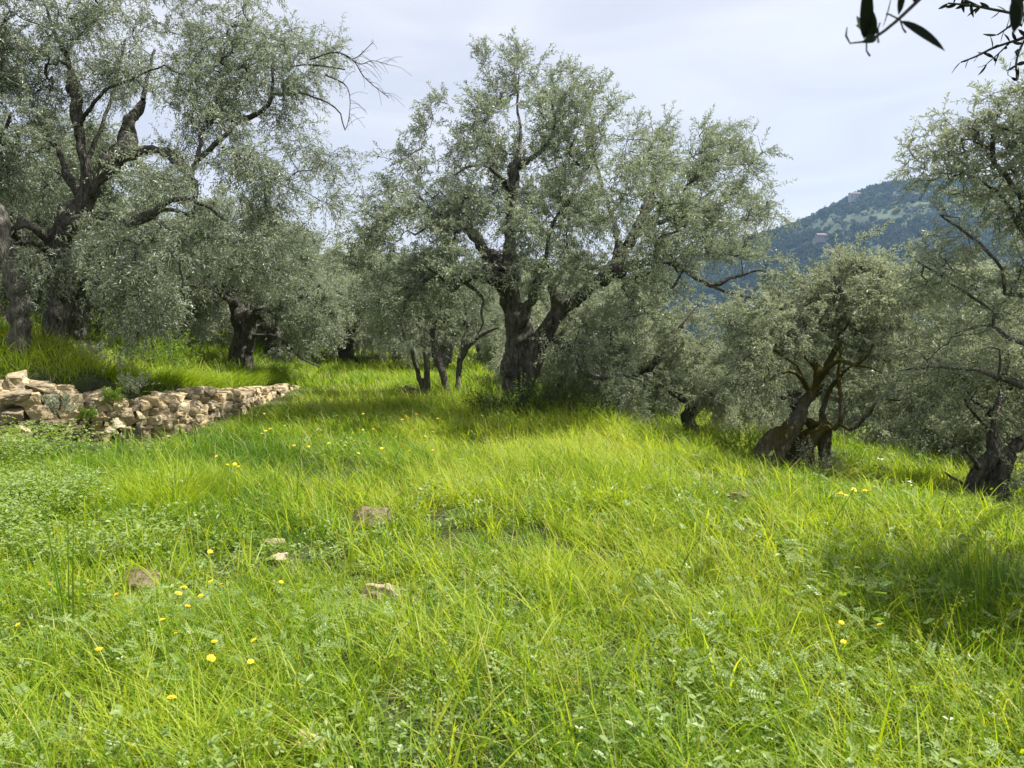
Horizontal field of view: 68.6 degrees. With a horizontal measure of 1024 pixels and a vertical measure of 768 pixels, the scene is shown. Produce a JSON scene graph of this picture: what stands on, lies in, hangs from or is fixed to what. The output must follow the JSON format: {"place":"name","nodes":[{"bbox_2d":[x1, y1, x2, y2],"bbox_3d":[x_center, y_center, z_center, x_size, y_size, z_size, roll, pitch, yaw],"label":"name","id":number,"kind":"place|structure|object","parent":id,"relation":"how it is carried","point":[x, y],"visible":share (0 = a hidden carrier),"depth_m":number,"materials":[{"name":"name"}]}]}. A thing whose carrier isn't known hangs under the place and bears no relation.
{"place":"outdoors","nodes":[
{"label":"outdoors","id":0,"kind":"place"},
{"bbox_2d":[0,252,1023,767],"bbox_3d":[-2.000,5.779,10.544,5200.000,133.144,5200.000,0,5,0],"label":"ground","id":1,"kind":"structure","parent":0,"point":[86,382],"depth_m":4.20,"materials":[{"name":"green plant"}]},
{"bbox_2d":[0,156,32,291],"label":"olive tree","id":2,"kind":"object","parent":1,"relation":"on","point":[10,238],"visible":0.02,"depth_m":11.80,"materials":[{"name":"green plant"}]},
{"bbox_2d":[15,623,54,659],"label":"yellow flower","id":3,"kind":"object","parent":1,"relation":"on","point":[17,624],"visible":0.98,"depth_m":3.29,"materials":[{"name":"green plant"}]},
{"bbox_2d":[0,0,71,356],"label":"olive tree","id":4,"kind":"object","parent":1,"relation":"on","point":[18,313],"visible":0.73,"depth_m":10.24,"materials":[{"name":"green plant"}]},
{"bbox_2d":[0,148,88,323],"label":"olive tree","id":5,"kind":"object","parent":1,"relation":"on","point":[38,301],"visible":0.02,"depth_m":16.72,"materials":[{"name":"green plant"}]},
{"bbox_2d":[1,134,110,311],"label":"olive tree","id":6,"kind":"object","parent":1,"relation":"on","point":[37,170],"visible":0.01,"depth_m":22.16,"materials":[{"name":"green plant"}]},
{"bbox_2d":[9,453,103,636],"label":"reed grass","id":7,"kind":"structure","parent":1,"relation":"on","point":[58,583],"depth_m":3.80,"materials":[{"name":"green plant"}]},
{"bbox_2d":[66,339,108,361],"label":"shrub","id":8,"kind":"object","parent":1,"relation":"on","point":[102,346],"visible":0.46,"depth_m":11.29,"materials":[{"name":"green plant"}]},
{"bbox_2d":[0,106,200,349],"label":"olive tree","id":9,"kind":"object","parent":1,"relation":"on","point":[74,324],"visible":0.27,"depth_m":14.18,"materials":[{"name":"green plant"}]},
{"bbox_2d":[95,647,106,702],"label":"yellow flower","id":10,"kind":"object","parent":1,"relation":"on","point":[99,648],"visible":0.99,"depth_m":3.10,"materials":[{"name":"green plant"}]},
{"bbox_2d":[116,353,156,368],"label":"shrub","id":11,"kind":"object","parent":1,"relation":"on","point":[149,358],"visible":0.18,"depth_m":12.53,"materials":[{"name":"green plant"}]},
{"bbox_2d":[113,593,165,646],"bbox_3d":[-1.740,1.112,3.512,0.034,0.350,0.034,-27,16,25],"label":"yellow flower","id":12,"kind":"object","parent":1,"relation":"on","point":[132,611],"visible":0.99,"depth_m":3.50,"materials":[{"name":"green plant"}]},
{"bbox_2d":[36,193,244,351],"bbox_3d":[-9.110,-2.554,18.270,4.564,4.138,5.129,1,5,13],"label":"olive tree","id":13,"kind":"object","parent":1,"relation":"on","point":[194,327],"visible":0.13,"depth_m":17.52,"materials":[{"name":"green plant"}]},
{"bbox_2d":[123,567,160,593],"bbox_3d":[-2.225,1.209,4.513,0.261,0.190,0.142,1,5,13],"label":"field stone","id":14,"kind":"object","parent":1,"relation":"on","point":[141,574],"visible":0.38,"depth_m":4.49,"materials":[{"name":"beige stone"}]},
{"bbox_2d":[50,167,245,338],"bbox_3d":[-10.118,-3.421,20.756,5.866,5.268,5.140,5,7,45],"label":"olive tree","id":15,"kind":"object","parent":1,"relation":"on","point":[225,317],"visible":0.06,"depth_m":20.59,"materials":[{"name":"green plant"}]},
{"bbox_2d":[0,370,299,443],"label":"dry stone wall","id":16,"kind":"structure","parent":1,"relation":"on","point":[20,401],"depth_m":9.65,"materials":[{"name":"beige stone"}]},
{"bbox_2d":[39,387,81,418],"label":"wall weed","id":17,"kind":"object","parent":16,"relation":"attached to","point":[63,403],"depth_m":8.89,"materials":[{"name":"green plant"}]},
{"bbox_2d":[75,406,98,422],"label":"wall weed","id":18,"kind":"object","parent":16,"relation":"attached to","point":[84,413],"depth_m":9.18,"materials":[{"name":"green plant"}]},
{"bbox_2d":[100,382,125,406],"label":"wall weed","id":19,"kind":"object","parent":16,"relation":"attached to","point":[108,393],"depth_m":9.41,"materials":[{"name":"green plant"}]},
{"bbox_2d":[115,371,160,398],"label":"wall weed","id":20,"kind":"object","parent":16,"relation":"attached to","point":[131,382],"depth_m":9.70,"materials":[{"name":"green plant"}]},
{"bbox_2d":[116,329,208,371],"bbox_3d":[-6.427,-0.574,13.527,1.584,0.862,1.489,0,5,0],"label":"shrub","id":21,"kind":"object","parent":1,"relation":"on","point":[164,356],"visible":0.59,"depth_m":13.44,"materials":[{"name":"green plant"}]},
{"bbox_2d":[165,695,175,766],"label":"yellow flower","id":22,"kind":"object","parent":1,"relation":"on","point":[171,697],"visible":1,"depth_m":2.52,"materials":[{"name":"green plant"}]},
{"bbox_2d":[81,453,264,514],"bbox_3d":[-2.850,0.836,6.383,1.680,0.481,1.689,0,5,0],"label":"grass tussock","id":23,"kind":"object","parent":1,"relation":"on","point":[185,484],"depth_m":6.40,"materials":[{"name":"green plant"}]},
{"bbox_2d":[180,586,186,626],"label":"yellow flower","id":24,"kind":"object","parent":1,"relation":"on","point":[183,587],"visible":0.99,"depth_m":3.63,"materials":[{"name":"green plant"}]},
{"bbox_2d":[0,0,384,381],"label":"olive tree","id":25,"kind":"object","parent":1,"relation":"on","point":[58,271],"visible":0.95,"depth_m":10.50,"materials":[{"name":"green plant"}]},
{"bbox_2d":[310,39,407,129],"bbox_3d":[-2.124,-4.190,10.486,1.387,1.225,0.698,0,5,0],"label":"bare branch","id":26,"kind":"object","parent":25,"relation":"attached to","point":[355,62],"visible":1,"depth_m":10.46,"materials":[{"name":"brown wood"}]},
{"bbox_2d":[191,654,215,703],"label":"yellow flower","id":27,"kind":"object","parent":1,"relation":"on","point":[211,657],"visible":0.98,"depth_m":2.92,"materials":[{"name":"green plant"}]},
{"bbox_2d":[198,593,217,633],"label":"yellow flower","id":28,"kind":"object","parent":1,"relation":"on","point":[201,595],"visible":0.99,"depth_m":3.59,"materials":[{"name":"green plant"}]},
{"bbox_2d":[171,181,253,334],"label":"olive tree","id":29,"kind":"object","parent":1,"relation":"on","point":[227,212],"visible":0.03,"depth_m":28.76,"materials":[{"name":"green plant"}]},
{"bbox_2d":[125,213,355,372],"bbox_3d":[-6.368,-2.067,18.776,5.342,4.172,5.514,0,5,0],"label":"olive tree","id":30,"kind":"object","parent":1,"relation":"on","point":[244,318],"visible":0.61,"depth_m":17.73,"materials":[{"name":"green plant"}]},
{"bbox_2d":[246,659,253,690],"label":"yellow flower","id":31,"kind":"object","parent":1,"relation":"on","point":[250,661],"visible":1,"depth_m":2.96,"materials":[{"name":"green plant"}]},
{"bbox_2d":[166,199,348,347],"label":"olive tree","id":32,"kind":"object","parent":1,"relation":"on","point":[324,280],"visible":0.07,"depth_m":24.22,"materials":[{"name":"green plant"}]},
{"bbox_2d":[191,228,343,360],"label":"olive tree","id":33,"kind":"object","parent":1,"relation":"on","point":[273,330],"visible":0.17,"depth_m":21.75,"materials":[{"name":"green plant"}]},
{"bbox_2d":[209,220,332,345],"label":"olive tree","id":34,"kind":"object","parent":1,"relation":"on","point":[282,237],"depth_m":27.51,"materials":[{"name":"green plant"}]},
{"bbox_2d":[251,637,290,689],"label":"yellow flower","id":35,"kind":"object","parent":1,"relation":"on","point":[253,639],"visible":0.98,"depth_m":3.07,"materials":[{"name":"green plant"}]},
{"bbox_2d":[262,538,285,548],"bbox_3d":[-1.696,1.142,5.323,0.135,0.082,0.139,3,6,30],"label":"field stone","id":36,"kind":"object","parent":1,"relation":"on","point":[272,540],"visible":0.45,"depth_m":5.29,"materials":[{"name":"beige stone"}]},
{"bbox_2d":[262,552,288,563],"bbox_3d":[-1.571,1.182,4.994,0.170,0.089,0.156,-3,6,-28],"label":"field stone","id":37,"kind":"object","parent":1,"relation":"on","point":[280,555],"visible":0.38,"depth_m":4.97,"materials":[{"name":"beige stone"}]},
{"bbox_2d":[283,728,325,757],"bbox_3d":[-0.765,1.333,2.774,0.179,0.130,0.134,5,7,44],"label":"field stone","id":38,"kind":"object","parent":1,"relation":"on","point":[297,739],"visible":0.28,"depth_m":2.73,"materials":[{"name":"beige stone"}]},
{"bbox_2d":[291,236,388,359],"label":"olive tree","id":39,"kind":"object","parent":1,"relation":"on","point":[330,251],"visible":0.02,"depth_m":27.69,"materials":[{"name":"green plant"}]},
{"bbox_2d":[281,253,408,364],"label":"olive tree","id":40,"kind":"object","parent":1,"relation":"on","point":[346,354],"visible":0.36,"depth_m":24.48,"materials":[{"name":"green plant"}]},
{"bbox_2d":[348,506,391,531],"bbox_3d":[-1.117,1.094,5.882,0.261,0.270,0.376,2,6,26],"label":"field stone","id":41,"kind":"object","parent":1,"relation":"on","point":[368,512],"visible":0.39,"depth_m":5.84,"materials":[{"name":"beige stone"}]},
{"bbox_2d":[359,583,398,603],"bbox_3d":[-0.779,1.265,4.481,0.273,0.161,0.163,1,5,16],"label":"field stone","id":42,"kind":"object","parent":1,"relation":"on","point":[365,589],"visible":0.41,"depth_m":4.43,"materials":[{"name":"beige stone"}]},
{"bbox_2d":[348,271,431,363],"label":"olive tree","id":43,"kind":"object","parent":1,"relation":"on","point":[356,347],"visible":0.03,"depth_m":25.23,"materials":[{"name":"green plant"}]},
{"bbox_2d":[403,385,420,398],"bbox_3d":[-2.051,0.243,15.493,0.405,0.429,0.339,0,5,0],"label":"field stone","id":44,"kind":"object","parent":1,"relation":"on","point":[407,388],"visible":0.34,"depth_m":15.38,"materials":[{"name":"grey stone"}]},
{"bbox_2d":[338,242,504,396],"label":"olive tree","id":45,"kind":"object","parent":1,"relation":"on","point":[468,315],"visible":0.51,"depth_m":15.19,"materials":[{"name":"green plant"}]},
{"bbox_2d":[385,247,473,357],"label":"olive tree","id":46,"kind":"object","parent":1,"relation":"on","point":[413,332],"depth_m":29.44,"materials":[{"name":"green plant"}]},
{"bbox_2d":[357,255,522,370],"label":"olive tree","id":47,"kind":"object","parent":1,"relation":"on","point":[488,345],"visible":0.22,"depth_m":22.76,"materials":[{"name":"green plant"}]},
{"bbox_2d":[450,293,498,360],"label":"olive tree","id":48,"kind":"object","parent":1,"relation":"on","point":[477,347],"visible":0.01,"depth_m":32.64,"materials":[{"name":"green plant"}]},
{"bbox_2d":[459,380,526,417],"bbox_3d":[-0.298,0.255,11.621,1.204,0.704,0.992,2,5,20],"label":"bramble","id":49,"kind":"object","parent":1,"relation":"on","point":[487,401],"visible":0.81,"depth_m":11.48,"materials":[{"name":"green plant"}]},
{"bbox_2d":[456,264,551,364],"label":"olive tree","id":50,"kind":"object","parent":1,"relation":"on","point":[480,358],"visible":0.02,"depth_m":27.09,"materials":[{"name":"green plant"}]},
{"bbox_2d":[0,322,1023,767],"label":"meadow herbs","id":51,"kind":"object","parent":1,"relation":"on","point":[8,438],"visible":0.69,"depth_m":3.68,"materials":[{"name":"green plant"}]},
{"bbox_2d":[498,372,542,419],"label":"bramble","id":52,"kind":"object","parent":1,"relation":"on","point":[518,401],"visible":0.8,"depth_m":11.45,"materials":[{"name":"green plant"}]},
{"bbox_2d":[489,258,597,334],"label":"olive tree","id":53,"kind":"object","parent":1,"relation":"on","point":[580,283],"depth_m":29.34,"materials":[{"name":"green plant"}]},
{"bbox_2d":[517,367,597,418],"bbox_3d":[0.710,0.170,11.797,1.314,0.850,1.314,0,5,0],"label":"bramble","id":54,"kind":"object","parent":1,"relation":"on","point":[546,394],"visible":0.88,"depth_m":11.58,"materials":[{"name":"green plant"}]},
{"bbox_2d":[488,286,645,406],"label":"olive tree","id":55,"kind":"object","parent":1,"relation":"on","point":[495,365],"visible":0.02,"depth_m":14.97,"materials":[{"name":"green plant"}]},
{"bbox_2d":[482,234,654,398],"bbox_3d":[1.272,-1.368,18.289,4.747,4.510,4.674,2,5,20],"label":"olive tree","id":56,"kind":"object","parent":1,"relation":"on","point":[537,310],"visible":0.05,"depth_m":17.98,"materials":[{"name":"green plant"}]},
{"bbox_2d":[319,26,822,420],"bbox_3d":[0.644,-2.298,11.651,7.935,6.592,4.892,0,5,0],"label":"olive tree","id":57,"kind":"object","parent":1,"relation":"on","point":[526,346],"visible":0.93,"depth_m":11.20,"materials":[{"name":"green plant"}]},
{"bbox_2d":[562,388,623,419],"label":"bramble","id":58,"kind":"object","parent":1,"relation":"on","point":[597,403],"visible":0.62,"depth_m":11.71,"materials":[{"name":"green plant"}]},
{"bbox_2d":[529,457,695,513],"bbox_3d":[0.962,0.867,6.439,1.503,0.477,1.683,-5,7,-43],"label":"grass tussock","id":59,"kind":"object","parent":1,"relation":"on","point":[610,494],"depth_m":6.42,"materials":[{"name":"green plant"}]},
{"bbox_2d":[536,256,731,428],"bbox_3d":[2.170,-0.592,13.728,3.866,3.505,4.345,0,5,4],"label":"olive tree","id":60,"kind":"object","parent":1,"relation":"on","point":[636,349],"visible":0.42,"depth_m":13.21,"materials":[{"name":"green plant"}]},
{"bbox_2d":[591,266,690,373],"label":"olive tree","id":61,"kind":"object","parent":1,"relation":"on","point":[658,301],"visible":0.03,"depth_m":23.95,"materials":[{"name":"green plant"}]},
{"bbox_2d":[636,332,707,417],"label":"olive tree","id":62,"kind":"object","parent":1,"relation":"on","point":[692,393],"visible":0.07,"depth_m":16.58,"materials":[{"name":"green plant"}]},
{"bbox_2d":[626,309,780,441],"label":"olive tree","id":63,"kind":"object","parent":1,"relation":"on","point":[723,403],"visible":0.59,"depth_m":12.84,"materials":[{"name":"green plant"}]},
{"bbox_2d":[704,423,766,462],"bbox_3d":[3.298,0.877,10.700,1.075,0.684,1.217,3,6,33],"label":"shrub","id":64,"kind":"object","parent":1,"relation":"on","point":[726,441],"visible":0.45,"depth_m":10.72,"materials":[{"name":"green plant"}]},
{"bbox_2d":[724,492,756,506],"bbox_3d":[1.899,0.974,6.244,0.323,0.206,0.198,-4,6,-35],"label":"field stone","id":65,"kind":"object","parent":1,"relation":"on","point":[734,496],"visible":0.25,"depth_m":6.13,"materials":[{"name":"beige stone"}]},
{"bbox_2d":[709,314,860,433],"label":"olive tree","id":66,"kind":"object","parent":1,"relation":"on","point":[814,412],"visible":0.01,"depth_m":17.44,"materials":[{"name":"green plant"}]},
{"bbox_2d":[763,328,849,419],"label":"olive tree","id":67,"kind":"object","parent":1,"relation":"on","point":[812,373],"depth_m":23.58,"materials":[{"name":"green plant"}]},
{"bbox_2d":[726,333,893,433],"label":"olive tree","id":68,"kind":"object","parent":1,"relation":"on","point":[794,396],"visible":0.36,"depth_m":13.63,"materials":[{"name":"green plant"}]},
{"bbox_2d":[787,435,853,477],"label":"sucker shoots","id":69,"kind":"object","parent":1,"relation":"on","point":[830,463],"visible":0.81,"depth_m":9.70,"materials":[{"name":"green plant"}]},
{"bbox_2d":[687,219,973,473],"bbox_3d":[4.239,-0.260,10.262,3.797,3.826,3.310,0,5,0],"label":"olive tree","id":70,"kind":"object","parent":1,"relation":"on","point":[821,316],"visible":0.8,"depth_m":9.93,"materials":[{"name":"green plant"}]},
{"bbox_2d":[834,620,843,670],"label":"yellow flower","id":71,"kind":"object","parent":1,"relation":"on","point":[840,621],"visible":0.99,"depth_m":3.25,"materials":[{"name":"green plant"}]},
{"bbox_2d":[840,639,846,680],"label":"yellow flower","id":72,"kind":"object","parent":1,"relation":"on","point":[843,641],"visible":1,"depth_m":3.11,"materials":[{"name":"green plant"}]},
{"bbox_2d":[733,515,1023,727],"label":"grass tussock","id":73,"kind":"object","parent":1,"relation":"on","point":[995,581],"depth_m":4.08,"materials":[{"name":"green plant"}]},
{"bbox_2d":[877,623,906,685],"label":"yellow flower","id":74,"kind":"object","parent":1,"relation":"on","point":[888,644],"visible":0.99,"depth_m":3.27,"materials":[{"name":"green plant"}]},
{"bbox_2d":[810,247,1023,464],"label":"olive tree","id":75,"kind":"object","parent":1,"relation":"on","point":[853,420],"visible":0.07,"depth_m":13.02,"materials":[{"name":"green plant"}]},
{"bbox_2d":[847,284,1022,457],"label":"olive tree","id":76,"kind":"object","parent":1,"relation":"on","point":[937,448],"visible":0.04,"depth_m":14.07,"materials":[{"name":"green plant"}]},
{"bbox_2d":[848,309,1023,507],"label":"olive tree","id":77,"kind":"object","parent":1,"relation":"on","point":[993,466],"visible":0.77,"depth_m":8.76,"materials":[{"name":"green plant"}]},
{"bbox_2d":[855,281,1019,451],"bbox_3d":[10.620,0.164,17.328,5.638,5.112,6.336,0,5,3],"label":"olive tree","id":78,"kind":"object","parent":1,"relation":"on","point":[1007,442],"depth_m":16.74,"materials":[{"name":"green plant"}]},
{"bbox_2d":[878,49,1023,427],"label":"olive tree","id":79,"kind":"object","parent":1,"relation":"on","point":[1011,187],"visible":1,"depth_m":7.88,"materials":[{"name":"green plant"}]},
{"bbox_2d":[910,342,1023,481],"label":"olive tree","id":80,"kind":"object","parent":1,"relation":"on","point":[969,433],"visible":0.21,"depth_m":11.44,"materials":[{"name":"green plant"}]},
{"bbox_2d":[0,0,1023,297],"label":"sky","id":81,"kind":"structure","parent":0,"point":[838,110],"materials":[{"name":"white"}]},
{"bbox_2d":[545,183,1021,335],"bbox_3d":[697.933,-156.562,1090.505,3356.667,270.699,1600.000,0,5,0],"label":"hills","id":82,"kind":"structure","parent":0,"point":[857,218],"depth_m":818.04,"materials":[{"name":"green plant"}]},
{"bbox_2d":[591,175,1023,376],"bbox_3d":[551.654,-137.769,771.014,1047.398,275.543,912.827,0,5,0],"label":"wood","id":83,"kind":"object","parent":82,"relation":"on","point":[917,223],"visible":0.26,"depth_m":773.34,"materials":[{"name":"green plant"}]},
{"bbox_2d":[815,233,826,242],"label":"house","id":84,"kind":"structure","parent":82,"relation":"on","point":[820,237],"depth_m":795.09,"materials":[{"name":"ceramic"}]},
{"bbox_2d":[848,192,860,202],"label":"house","id":85,"kind":"structure","parent":82,"relation":"on","point":[852,196],"depth_m":928.85,"materials":[{"name":"ceramic"}]},
{"bbox_2d":[845,0,1023,56],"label":"olive branch","id":86,"kind":"object","parent":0,"point":[867,24],"visible":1,"depth_m":1.10,"materials":[{"name":"green plant"}]},
{"bbox_2d":[939,0,1023,80],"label":"olive branch","id":87,"kind":"object","parent":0,"point":[963,4],"visible":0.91,"depth_m":4.05,"materials":[{"name":"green plant"}]}
]}

